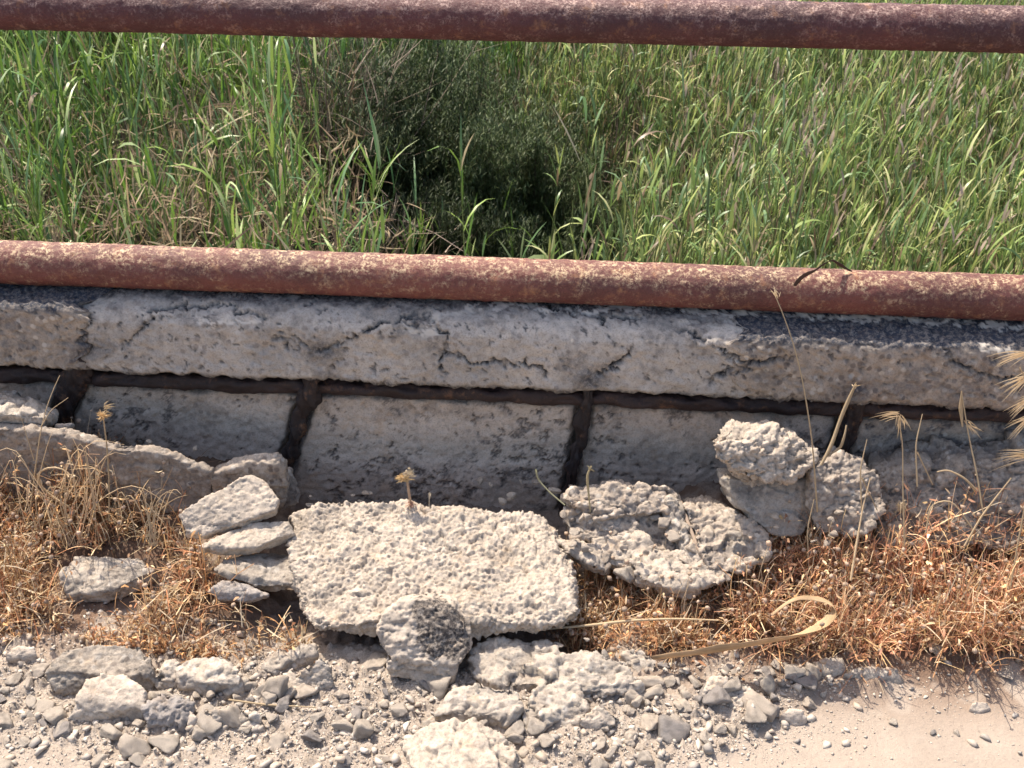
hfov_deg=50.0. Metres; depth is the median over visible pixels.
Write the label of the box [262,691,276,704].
stone
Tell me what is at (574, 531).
stone
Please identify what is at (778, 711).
stone
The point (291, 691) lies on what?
stone
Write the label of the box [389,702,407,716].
stone
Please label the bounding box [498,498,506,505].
stone
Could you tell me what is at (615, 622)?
reed stalk
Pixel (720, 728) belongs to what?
stone
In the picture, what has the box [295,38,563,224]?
wild shrub
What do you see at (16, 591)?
dry weeds
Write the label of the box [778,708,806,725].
rubble chunk
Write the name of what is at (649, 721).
stone
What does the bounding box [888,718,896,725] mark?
stone
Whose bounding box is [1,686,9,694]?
stone
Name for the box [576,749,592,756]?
stone
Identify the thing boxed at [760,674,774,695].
stone
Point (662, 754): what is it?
grit
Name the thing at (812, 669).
stone
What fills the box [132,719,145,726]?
stone
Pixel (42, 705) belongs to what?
stone
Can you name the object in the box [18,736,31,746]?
stone
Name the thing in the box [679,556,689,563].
stone
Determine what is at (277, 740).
stone
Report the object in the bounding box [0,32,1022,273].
terrain
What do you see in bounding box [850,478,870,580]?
dry grass stem
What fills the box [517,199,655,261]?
wild shrub
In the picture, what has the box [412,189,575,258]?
wild shrub
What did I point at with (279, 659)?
rubble chunk
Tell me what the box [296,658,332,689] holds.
rubble chunk
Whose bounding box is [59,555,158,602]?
stone block
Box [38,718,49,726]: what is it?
stone
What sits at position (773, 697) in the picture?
stone
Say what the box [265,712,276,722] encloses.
stone
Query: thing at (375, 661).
stone
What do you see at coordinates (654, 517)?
stone
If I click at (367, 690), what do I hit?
stone
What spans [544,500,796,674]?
dry weeds
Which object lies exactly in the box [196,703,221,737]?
stone
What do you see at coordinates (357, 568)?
mortar slab
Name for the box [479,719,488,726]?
stone
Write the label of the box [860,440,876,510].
dry grass stem
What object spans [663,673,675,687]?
stone
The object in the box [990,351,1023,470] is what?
wild barley
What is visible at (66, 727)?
stone
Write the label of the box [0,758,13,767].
stone
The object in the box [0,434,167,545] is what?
straw tuft
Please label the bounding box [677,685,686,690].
stone
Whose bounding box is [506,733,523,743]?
stone
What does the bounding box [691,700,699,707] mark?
stone
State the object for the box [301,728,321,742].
stone
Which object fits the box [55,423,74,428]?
white rubble
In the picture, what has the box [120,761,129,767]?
stone
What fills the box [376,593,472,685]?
concrete lump
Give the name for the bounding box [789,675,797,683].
stone
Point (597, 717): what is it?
rubble chunk
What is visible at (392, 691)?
stone
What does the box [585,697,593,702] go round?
stone
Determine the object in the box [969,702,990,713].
rubble chunk
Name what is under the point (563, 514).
stone
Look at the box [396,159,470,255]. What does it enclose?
reed plant
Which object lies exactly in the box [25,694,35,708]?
stone
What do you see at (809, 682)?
stone
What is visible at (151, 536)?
straw tuft
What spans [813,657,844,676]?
rubble chunk
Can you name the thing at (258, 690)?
stone
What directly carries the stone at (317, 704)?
on the pavement
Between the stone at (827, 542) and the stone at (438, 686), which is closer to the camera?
the stone at (438, 686)
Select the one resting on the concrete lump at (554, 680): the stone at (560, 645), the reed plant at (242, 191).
the stone at (560, 645)
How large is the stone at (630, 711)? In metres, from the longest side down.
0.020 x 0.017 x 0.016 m
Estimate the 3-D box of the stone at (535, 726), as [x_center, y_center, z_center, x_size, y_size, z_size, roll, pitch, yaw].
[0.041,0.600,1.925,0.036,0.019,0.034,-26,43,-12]
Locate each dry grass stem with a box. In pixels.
[20,375,67,541]
[770,288,817,511]
[807,500,822,571]
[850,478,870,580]
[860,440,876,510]
[915,414,932,486]
[925,478,1010,545]
[1010,510,1023,588]
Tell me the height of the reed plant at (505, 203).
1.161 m
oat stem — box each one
[872,411,910,545]
[937,391,983,511]
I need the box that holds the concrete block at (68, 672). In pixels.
[45,645,156,695]
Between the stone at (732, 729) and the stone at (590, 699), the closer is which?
the stone at (732, 729)
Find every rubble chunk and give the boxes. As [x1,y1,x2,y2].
[6,645,37,663]
[154,659,180,690]
[175,657,244,696]
[187,711,196,725]
[204,707,265,732]
[261,643,318,675]
[284,669,297,687]
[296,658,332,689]
[434,683,523,728]
[555,537,610,575]
[578,704,618,729]
[620,649,655,672]
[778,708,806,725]
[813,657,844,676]
[843,666,903,683]
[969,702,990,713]
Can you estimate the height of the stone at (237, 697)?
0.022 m
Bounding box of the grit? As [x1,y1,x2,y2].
[0,602,1023,767]
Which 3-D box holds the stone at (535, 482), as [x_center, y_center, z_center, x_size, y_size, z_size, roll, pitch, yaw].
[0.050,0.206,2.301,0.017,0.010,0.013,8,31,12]
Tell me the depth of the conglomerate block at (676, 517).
2.19 m
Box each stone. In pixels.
[0,694,6,702]
[0,712,13,728]
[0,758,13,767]
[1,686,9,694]
[2,733,10,745]
[4,672,21,685]
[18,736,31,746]
[24,662,50,680]
[25,677,33,689]
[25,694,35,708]
[25,710,33,716]
[34,698,55,713]
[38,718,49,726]
[42,705,67,725]
[52,720,72,738]
[53,719,69,739]
[68,672,148,721]
[90,753,109,767]
[99,723,122,739]
[117,733,150,758]
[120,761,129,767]
[128,752,145,766]
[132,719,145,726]
[140,693,196,734]
[147,690,172,699]
[148,734,179,754]
[191,725,205,740]
[192,691,200,698]
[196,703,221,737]
[206,690,214,697]
[213,700,218,706]
[217,705,241,727]
[218,638,227,646]
[222,676,249,699]
[233,694,242,702]
[237,727,251,733]
[243,681,257,691]
[246,697,253,701]
[253,682,265,697]
[254,741,262,746]
[261,675,288,701]
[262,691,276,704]
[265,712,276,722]
[268,733,289,752]
[275,695,289,712]
[283,687,296,700]
[294,683,318,699]
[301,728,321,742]
[310,712,324,722]
[315,702,323,707]
[331,719,353,731]
[333,689,348,698]
[333,715,341,731]
[336,707,346,716]
[340,698,348,703]
[342,754,351,765]
[344,706,361,724]
[351,705,367,711]
[353,719,373,739]
[361,490,372,494]
[361,651,386,670]
[361,710,367,718]
[362,687,369,692]
[369,706,374,713]
[373,727,379,732]
[374,754,392,762]
[378,699,388,708]
[382,688,388,695]
[389,689,395,694]
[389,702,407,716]
[400,717,522,767]
[419,679,430,692]
[421,690,427,696]
[421,720,434,726]
[426,675,450,699]
[465,679,475,685]
[477,477,483,484]
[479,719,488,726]
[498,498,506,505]
[504,719,524,735]
[506,492,516,499]
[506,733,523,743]
[518,746,528,757]
[526,697,544,710]
[527,717,545,734]
[532,479,539,484]
[537,733,555,747]
[548,487,561,493]
[553,642,563,647]
[560,510,565,518]
[568,539,576,547]
[569,528,580,535]
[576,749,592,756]
[578,514,583,521]
[581,542,591,551]
[583,513,591,520]
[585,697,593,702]
[589,756,608,767]
[594,737,605,750]
[600,725,608,731]
[601,649,608,657]
[602,553,610,563]
[603,561,610,573]
[604,745,617,760]
[608,529,617,536]
[610,553,622,560]
[613,566,635,582]
[623,705,631,712]
[623,739,635,747]
[624,689,644,706]
[625,730,637,741]
[626,707,635,715]
[631,695,642,708]
[632,658,638,663]
[635,743,643,751]
[636,675,664,687]
[637,750,653,766]
[640,713,657,730]
[643,684,663,699]
[645,699,651,705]
[649,514,660,520]
[655,759,664,767]
[657,661,670,668]
[657,714,690,743]
[658,517,670,528]
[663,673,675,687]
[665,530,680,541]
[670,713,683,721]
[673,700,683,710]
[676,698,692,711]
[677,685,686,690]
[678,501,684,515]
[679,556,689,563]
[680,690,692,698]
[683,521,689,530]
[685,539,696,553]
[688,675,702,687]
[690,523,698,529]
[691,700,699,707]
[693,695,702,703]
[698,683,732,704]
[698,731,710,743]
[700,525,713,538]
[708,706,716,714]
[713,722,726,733]
[714,553,726,568]
[716,571,730,580]
[717,663,731,672]
[718,738,727,745]
[723,676,740,692]
[725,723,737,736]
[727,530,741,537]
[742,689,776,722]
[744,700,766,722]
[759,666,770,676]
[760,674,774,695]
[770,512,778,518]
[770,657,787,671]
[770,692,778,701]
[773,704,779,716]
[777,680,785,686]
[784,664,806,678]
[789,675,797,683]
[795,675,816,690]
[802,695,816,708]
[805,662,821,680]
[820,692,826,697]
[824,540,830,545]
[827,516,834,524]
[828,530,838,537]
[834,510,843,515]
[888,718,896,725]
[930,729,936,735]
[932,643,941,656]
[953,729,959,736]
[998,665,1013,679]
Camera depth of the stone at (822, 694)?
2.01 m
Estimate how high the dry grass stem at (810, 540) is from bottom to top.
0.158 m
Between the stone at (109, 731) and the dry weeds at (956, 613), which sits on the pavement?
the stone at (109, 731)
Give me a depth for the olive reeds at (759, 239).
6.83 m
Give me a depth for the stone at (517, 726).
1.92 m
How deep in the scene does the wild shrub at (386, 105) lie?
7.40 m
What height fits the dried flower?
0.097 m
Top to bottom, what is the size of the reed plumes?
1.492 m
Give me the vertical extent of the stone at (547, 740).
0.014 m
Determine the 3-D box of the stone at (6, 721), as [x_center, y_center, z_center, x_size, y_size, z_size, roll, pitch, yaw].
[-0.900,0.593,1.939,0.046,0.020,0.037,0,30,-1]
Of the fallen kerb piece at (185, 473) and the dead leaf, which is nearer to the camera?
the dead leaf
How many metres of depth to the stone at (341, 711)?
1.95 m
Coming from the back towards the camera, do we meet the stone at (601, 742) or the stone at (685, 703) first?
the stone at (685, 703)
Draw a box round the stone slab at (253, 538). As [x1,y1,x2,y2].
[197,521,295,555]
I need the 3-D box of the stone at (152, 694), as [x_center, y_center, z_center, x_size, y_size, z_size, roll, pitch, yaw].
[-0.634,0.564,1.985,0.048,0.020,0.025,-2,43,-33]
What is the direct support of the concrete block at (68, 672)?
on the pavement
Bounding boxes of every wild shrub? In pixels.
[280,39,477,217]
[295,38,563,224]
[346,171,515,256]
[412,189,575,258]
[429,80,647,254]
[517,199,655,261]
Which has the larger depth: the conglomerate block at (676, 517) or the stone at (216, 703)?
the conglomerate block at (676, 517)
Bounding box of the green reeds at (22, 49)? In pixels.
[0,30,586,258]
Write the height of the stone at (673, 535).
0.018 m
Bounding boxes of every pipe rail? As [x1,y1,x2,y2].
[0,0,1023,53]
[0,240,1023,320]
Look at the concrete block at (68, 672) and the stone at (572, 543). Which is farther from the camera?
the stone at (572, 543)
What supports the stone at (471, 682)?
on the pavement
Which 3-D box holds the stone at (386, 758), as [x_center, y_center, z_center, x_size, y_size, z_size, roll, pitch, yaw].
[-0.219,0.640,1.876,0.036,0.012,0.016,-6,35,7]
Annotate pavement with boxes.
[0,455,1023,767]
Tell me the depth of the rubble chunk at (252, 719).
1.93 m
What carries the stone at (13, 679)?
on the pavement
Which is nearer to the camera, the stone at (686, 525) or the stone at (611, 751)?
the stone at (611, 751)
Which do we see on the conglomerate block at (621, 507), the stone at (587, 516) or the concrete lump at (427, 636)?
the stone at (587, 516)
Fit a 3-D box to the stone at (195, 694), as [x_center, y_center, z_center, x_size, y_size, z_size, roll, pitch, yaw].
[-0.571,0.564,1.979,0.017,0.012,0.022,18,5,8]
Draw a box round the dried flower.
[395,467,415,507]
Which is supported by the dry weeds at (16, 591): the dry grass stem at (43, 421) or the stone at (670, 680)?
the dry grass stem at (43, 421)
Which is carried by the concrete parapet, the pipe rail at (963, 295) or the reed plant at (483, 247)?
the pipe rail at (963, 295)
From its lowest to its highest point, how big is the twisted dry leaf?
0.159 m
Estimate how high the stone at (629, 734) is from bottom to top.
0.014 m
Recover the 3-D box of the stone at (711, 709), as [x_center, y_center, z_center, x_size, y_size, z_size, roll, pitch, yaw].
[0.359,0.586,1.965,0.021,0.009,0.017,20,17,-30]
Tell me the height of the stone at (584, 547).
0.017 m
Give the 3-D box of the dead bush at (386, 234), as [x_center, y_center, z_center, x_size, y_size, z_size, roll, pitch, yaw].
[-0.868,-0.915,6.967,1.290,0.789,1.125,27,39,37]
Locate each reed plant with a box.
[62,140,120,239]
[216,114,264,230]
[391,198,434,254]
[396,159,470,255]
[443,197,515,256]
[477,180,512,256]
[498,226,560,257]
[588,233,607,259]
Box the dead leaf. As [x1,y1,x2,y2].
[793,260,851,285]
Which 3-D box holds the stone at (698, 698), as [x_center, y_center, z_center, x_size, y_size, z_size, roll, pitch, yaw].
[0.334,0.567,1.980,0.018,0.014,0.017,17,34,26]
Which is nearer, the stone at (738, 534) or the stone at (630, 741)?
the stone at (630, 741)
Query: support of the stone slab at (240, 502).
on the stone slab at (253, 538)
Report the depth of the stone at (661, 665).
2.05 m
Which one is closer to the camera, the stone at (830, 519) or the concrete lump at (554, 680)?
the concrete lump at (554, 680)
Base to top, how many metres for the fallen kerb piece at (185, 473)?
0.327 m
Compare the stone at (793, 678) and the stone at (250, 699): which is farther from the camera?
the stone at (793, 678)
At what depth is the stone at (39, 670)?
2.02 m
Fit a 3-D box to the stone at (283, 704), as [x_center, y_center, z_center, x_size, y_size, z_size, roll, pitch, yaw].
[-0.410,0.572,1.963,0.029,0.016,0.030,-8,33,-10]
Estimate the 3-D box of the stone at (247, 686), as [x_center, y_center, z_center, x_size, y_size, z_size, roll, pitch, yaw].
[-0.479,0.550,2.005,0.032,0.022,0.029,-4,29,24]
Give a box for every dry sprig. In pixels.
[535,469,564,505]
[586,466,593,511]
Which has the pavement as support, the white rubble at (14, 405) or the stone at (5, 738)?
the stone at (5, 738)
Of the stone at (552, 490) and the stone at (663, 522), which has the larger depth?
the stone at (552, 490)
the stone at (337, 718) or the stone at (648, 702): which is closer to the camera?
the stone at (337, 718)
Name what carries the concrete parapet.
on the bridge deck
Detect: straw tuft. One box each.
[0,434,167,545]
[114,487,185,545]
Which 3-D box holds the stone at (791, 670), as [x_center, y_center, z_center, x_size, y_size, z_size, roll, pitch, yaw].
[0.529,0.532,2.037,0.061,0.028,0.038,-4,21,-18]
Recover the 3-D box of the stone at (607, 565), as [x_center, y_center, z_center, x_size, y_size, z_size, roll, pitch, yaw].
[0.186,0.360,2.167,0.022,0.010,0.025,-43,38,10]
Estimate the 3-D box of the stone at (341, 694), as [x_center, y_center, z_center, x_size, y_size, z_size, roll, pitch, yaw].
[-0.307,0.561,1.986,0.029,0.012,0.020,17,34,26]
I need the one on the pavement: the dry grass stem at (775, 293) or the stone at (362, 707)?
the stone at (362, 707)
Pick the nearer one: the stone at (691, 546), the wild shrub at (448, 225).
the stone at (691, 546)
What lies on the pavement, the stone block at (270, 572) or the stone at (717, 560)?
the stone block at (270, 572)
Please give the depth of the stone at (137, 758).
1.86 m
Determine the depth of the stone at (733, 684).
1.98 m
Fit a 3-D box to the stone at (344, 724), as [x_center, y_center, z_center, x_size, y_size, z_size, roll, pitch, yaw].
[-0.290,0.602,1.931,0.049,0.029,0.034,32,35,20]
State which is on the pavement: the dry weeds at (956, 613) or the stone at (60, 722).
the stone at (60, 722)
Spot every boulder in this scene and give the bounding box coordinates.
[713,419,819,487]
[716,468,811,536]
[804,446,886,537]
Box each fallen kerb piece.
[0,422,214,512]
[210,452,300,512]
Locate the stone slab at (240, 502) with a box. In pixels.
[179,475,279,538]
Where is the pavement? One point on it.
(906, 741)
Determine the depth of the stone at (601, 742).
1.90 m
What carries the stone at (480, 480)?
on the pavement
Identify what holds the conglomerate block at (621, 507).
on the pavement
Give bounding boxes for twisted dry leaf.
[820,383,859,465]
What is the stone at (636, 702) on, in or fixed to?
on the pavement
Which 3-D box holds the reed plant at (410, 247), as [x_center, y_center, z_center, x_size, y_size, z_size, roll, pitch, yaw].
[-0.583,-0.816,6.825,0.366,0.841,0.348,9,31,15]
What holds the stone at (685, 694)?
on the pavement
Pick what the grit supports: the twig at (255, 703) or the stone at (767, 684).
the twig at (255, 703)
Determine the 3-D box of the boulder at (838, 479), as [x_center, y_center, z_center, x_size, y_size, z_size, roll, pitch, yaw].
[0.659,0.214,2.202,0.164,0.168,0.168,2,30,3]
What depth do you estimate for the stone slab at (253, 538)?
2.18 m
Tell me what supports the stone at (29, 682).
on the pavement
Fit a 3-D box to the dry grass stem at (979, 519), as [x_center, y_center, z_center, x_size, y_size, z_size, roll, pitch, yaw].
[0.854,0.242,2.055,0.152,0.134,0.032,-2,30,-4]
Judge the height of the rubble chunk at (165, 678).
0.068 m
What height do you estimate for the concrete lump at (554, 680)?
0.087 m
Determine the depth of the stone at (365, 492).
2.30 m
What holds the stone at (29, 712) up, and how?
on the pavement
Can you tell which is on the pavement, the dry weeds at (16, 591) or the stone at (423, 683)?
the stone at (423, 683)
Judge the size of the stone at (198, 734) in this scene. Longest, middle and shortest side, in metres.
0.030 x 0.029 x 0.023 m
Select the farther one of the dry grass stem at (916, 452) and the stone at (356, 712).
the dry grass stem at (916, 452)
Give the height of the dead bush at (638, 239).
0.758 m
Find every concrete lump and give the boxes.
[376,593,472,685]
[466,635,645,734]
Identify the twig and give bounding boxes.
[228,699,315,707]
[681,501,705,564]
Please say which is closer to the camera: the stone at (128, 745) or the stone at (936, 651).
the stone at (128, 745)
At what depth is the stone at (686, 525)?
2.19 m
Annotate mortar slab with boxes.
[285,499,580,640]
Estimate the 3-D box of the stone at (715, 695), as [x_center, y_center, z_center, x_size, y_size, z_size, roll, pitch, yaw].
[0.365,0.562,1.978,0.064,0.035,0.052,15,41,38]
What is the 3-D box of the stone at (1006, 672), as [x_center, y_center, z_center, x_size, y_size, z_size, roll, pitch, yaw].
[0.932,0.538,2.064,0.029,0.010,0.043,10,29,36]
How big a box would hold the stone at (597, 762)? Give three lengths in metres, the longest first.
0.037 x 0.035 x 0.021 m
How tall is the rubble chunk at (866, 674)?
0.044 m
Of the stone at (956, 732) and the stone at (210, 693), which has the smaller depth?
the stone at (956, 732)
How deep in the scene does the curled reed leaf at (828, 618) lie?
2.01 m
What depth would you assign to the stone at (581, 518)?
2.17 m
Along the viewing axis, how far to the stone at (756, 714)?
1.94 m
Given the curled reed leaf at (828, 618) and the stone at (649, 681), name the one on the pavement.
the stone at (649, 681)
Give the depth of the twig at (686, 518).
2.19 m
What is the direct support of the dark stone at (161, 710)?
on the pavement
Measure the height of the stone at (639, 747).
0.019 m
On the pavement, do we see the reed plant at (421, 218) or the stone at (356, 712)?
the stone at (356, 712)
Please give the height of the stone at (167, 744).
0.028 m
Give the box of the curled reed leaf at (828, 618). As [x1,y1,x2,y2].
[652,595,835,659]
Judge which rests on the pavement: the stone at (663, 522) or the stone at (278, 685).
the stone at (278, 685)
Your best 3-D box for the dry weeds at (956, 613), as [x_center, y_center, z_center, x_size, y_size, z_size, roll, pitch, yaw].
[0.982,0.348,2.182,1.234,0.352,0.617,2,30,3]
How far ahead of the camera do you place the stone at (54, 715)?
1.93 m
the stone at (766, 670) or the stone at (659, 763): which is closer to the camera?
the stone at (659, 763)
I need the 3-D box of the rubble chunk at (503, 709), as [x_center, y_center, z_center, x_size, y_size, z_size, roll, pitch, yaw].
[-0.057,0.582,1.958,0.159,0.080,0.069,2,30,3]
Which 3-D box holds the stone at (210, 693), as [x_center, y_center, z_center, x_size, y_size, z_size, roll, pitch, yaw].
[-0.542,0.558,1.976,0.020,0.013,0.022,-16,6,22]
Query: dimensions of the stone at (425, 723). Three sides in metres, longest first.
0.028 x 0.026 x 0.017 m
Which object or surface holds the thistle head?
on the pavement
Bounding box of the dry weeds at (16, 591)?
[0,410,326,668]
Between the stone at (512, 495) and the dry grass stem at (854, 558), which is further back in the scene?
the stone at (512, 495)
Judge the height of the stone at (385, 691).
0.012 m
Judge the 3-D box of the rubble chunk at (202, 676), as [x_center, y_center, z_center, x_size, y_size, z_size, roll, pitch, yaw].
[-0.550,0.544,2.009,0.135,0.075,0.065,2,30,3]
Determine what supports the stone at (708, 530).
on the conglomerate block at (702, 511)
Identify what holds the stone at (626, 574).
on the conglomerate block at (668, 562)
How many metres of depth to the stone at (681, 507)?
2.21 m
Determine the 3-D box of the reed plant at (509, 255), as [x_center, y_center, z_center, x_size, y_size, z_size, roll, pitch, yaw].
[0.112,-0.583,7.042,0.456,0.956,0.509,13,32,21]
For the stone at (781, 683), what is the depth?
2.01 m
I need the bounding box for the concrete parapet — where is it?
[0,283,1023,518]
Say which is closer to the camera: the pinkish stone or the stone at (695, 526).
the pinkish stone
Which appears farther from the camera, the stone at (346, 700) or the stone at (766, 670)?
the stone at (766, 670)
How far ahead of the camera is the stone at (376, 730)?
1.93 m
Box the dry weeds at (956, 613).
[701,449,1023,693]
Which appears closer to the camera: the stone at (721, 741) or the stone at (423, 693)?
the stone at (721, 741)
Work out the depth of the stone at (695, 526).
2.19 m
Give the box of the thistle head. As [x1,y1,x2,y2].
[97,401,113,520]
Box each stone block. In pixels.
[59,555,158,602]
[211,580,268,602]
[214,553,292,591]
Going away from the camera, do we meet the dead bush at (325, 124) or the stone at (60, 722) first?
the stone at (60, 722)
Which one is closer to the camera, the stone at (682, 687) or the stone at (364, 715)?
the stone at (364, 715)
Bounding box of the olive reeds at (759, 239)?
[492,0,1023,274]
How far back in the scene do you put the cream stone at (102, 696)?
1.94 m
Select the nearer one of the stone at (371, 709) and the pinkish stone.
the pinkish stone
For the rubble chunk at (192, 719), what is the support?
on the pavement
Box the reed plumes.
[580,0,1023,272]
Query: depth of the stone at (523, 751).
1.89 m
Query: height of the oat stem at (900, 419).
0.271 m
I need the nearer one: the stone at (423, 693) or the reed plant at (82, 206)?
the stone at (423, 693)
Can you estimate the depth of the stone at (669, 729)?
1.92 m
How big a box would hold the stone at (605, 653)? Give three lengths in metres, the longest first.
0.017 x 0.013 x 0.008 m
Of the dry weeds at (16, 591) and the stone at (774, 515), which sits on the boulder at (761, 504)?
the stone at (774, 515)
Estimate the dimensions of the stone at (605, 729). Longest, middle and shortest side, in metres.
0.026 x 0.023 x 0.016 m
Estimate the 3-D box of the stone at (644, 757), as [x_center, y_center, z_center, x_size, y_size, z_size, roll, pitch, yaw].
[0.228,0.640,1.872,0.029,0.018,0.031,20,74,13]
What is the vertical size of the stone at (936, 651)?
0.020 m
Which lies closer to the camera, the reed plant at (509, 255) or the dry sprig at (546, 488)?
the dry sprig at (546, 488)
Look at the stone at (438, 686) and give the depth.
1.98 m
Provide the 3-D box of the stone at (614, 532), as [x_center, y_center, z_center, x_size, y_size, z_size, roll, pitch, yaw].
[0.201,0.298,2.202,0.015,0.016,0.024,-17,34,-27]
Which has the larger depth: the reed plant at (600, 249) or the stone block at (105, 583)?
the reed plant at (600, 249)
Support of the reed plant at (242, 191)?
on the terrain
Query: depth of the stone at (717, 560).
2.15 m
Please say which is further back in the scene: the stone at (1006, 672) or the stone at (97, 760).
the stone at (1006, 672)
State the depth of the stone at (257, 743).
1.91 m
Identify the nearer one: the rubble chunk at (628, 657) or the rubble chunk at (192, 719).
the rubble chunk at (192, 719)
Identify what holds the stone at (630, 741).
on the pavement
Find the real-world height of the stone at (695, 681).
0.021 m
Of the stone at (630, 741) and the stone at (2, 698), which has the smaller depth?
the stone at (630, 741)
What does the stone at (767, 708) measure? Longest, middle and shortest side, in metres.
0.069 x 0.038 x 0.037 m
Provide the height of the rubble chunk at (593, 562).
0.072 m
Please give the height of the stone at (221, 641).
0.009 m
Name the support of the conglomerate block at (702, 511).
on the pavement
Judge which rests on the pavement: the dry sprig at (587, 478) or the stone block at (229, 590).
the stone block at (229, 590)
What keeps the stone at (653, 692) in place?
on the pavement
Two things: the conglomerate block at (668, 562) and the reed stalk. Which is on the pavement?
the conglomerate block at (668, 562)
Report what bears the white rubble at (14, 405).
on the fallen kerb piece at (185, 473)
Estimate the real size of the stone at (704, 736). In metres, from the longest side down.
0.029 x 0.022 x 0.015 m
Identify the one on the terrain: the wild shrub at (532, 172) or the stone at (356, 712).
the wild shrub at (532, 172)
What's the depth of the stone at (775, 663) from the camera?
2.05 m
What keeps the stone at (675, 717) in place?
on the pavement
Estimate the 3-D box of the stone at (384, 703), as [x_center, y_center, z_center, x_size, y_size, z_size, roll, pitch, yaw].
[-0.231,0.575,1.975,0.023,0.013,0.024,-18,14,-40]
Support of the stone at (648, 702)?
on the pavement
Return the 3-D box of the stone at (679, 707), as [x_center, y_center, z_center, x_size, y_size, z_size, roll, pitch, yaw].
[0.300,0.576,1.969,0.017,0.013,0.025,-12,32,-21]
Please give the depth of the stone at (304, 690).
1.98 m
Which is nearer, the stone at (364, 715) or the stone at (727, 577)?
the stone at (364, 715)
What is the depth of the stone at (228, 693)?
1.99 m
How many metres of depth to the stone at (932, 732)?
1.94 m
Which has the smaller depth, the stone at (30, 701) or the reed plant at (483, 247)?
the stone at (30, 701)
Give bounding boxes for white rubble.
[0,390,58,426]
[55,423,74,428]
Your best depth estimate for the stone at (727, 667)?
2.05 m
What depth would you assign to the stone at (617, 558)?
2.17 m
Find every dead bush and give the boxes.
[135,34,515,255]
[289,192,465,254]
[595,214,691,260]
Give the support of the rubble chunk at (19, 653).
on the pavement
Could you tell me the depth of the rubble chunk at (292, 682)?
2.01 m
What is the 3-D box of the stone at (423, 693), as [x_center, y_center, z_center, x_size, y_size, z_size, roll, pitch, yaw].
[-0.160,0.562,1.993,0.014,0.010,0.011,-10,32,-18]
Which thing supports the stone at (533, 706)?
on the pavement
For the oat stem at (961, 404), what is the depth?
2.07 m
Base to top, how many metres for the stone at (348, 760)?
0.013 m
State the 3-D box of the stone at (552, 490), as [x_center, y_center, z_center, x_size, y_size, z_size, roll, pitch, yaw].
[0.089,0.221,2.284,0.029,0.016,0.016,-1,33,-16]
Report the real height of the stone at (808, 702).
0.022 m
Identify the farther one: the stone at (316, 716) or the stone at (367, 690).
the stone at (367, 690)
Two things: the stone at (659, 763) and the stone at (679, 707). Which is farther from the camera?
the stone at (679, 707)
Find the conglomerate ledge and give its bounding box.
[866,429,1023,551]
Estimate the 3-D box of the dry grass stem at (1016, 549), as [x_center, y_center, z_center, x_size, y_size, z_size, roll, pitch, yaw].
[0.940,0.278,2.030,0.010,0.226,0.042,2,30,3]
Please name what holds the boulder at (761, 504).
on the pavement
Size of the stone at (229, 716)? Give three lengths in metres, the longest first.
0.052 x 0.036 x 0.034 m
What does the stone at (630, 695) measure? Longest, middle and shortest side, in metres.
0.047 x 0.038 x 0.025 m
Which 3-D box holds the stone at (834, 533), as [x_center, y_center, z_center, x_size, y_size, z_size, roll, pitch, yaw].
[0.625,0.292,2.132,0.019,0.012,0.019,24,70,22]
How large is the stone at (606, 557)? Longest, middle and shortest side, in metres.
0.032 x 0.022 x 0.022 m
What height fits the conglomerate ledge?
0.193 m
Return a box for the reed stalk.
[549,618,718,629]
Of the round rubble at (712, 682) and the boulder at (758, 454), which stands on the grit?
the round rubble at (712, 682)
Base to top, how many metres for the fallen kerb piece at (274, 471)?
0.156 m
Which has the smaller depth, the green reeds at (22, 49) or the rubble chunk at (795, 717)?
the rubble chunk at (795, 717)
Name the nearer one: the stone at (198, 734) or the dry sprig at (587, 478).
the stone at (198, 734)
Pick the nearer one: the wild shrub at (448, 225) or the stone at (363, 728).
the stone at (363, 728)
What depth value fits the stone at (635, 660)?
2.05 m
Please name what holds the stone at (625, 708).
on the pavement
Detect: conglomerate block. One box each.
[560,479,681,550]
[590,530,724,600]
[661,494,700,561]
[682,495,772,574]
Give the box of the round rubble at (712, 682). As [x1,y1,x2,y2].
[702,675,750,706]
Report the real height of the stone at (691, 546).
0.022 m
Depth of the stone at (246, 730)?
1.92 m
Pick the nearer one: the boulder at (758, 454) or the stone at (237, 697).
the stone at (237, 697)

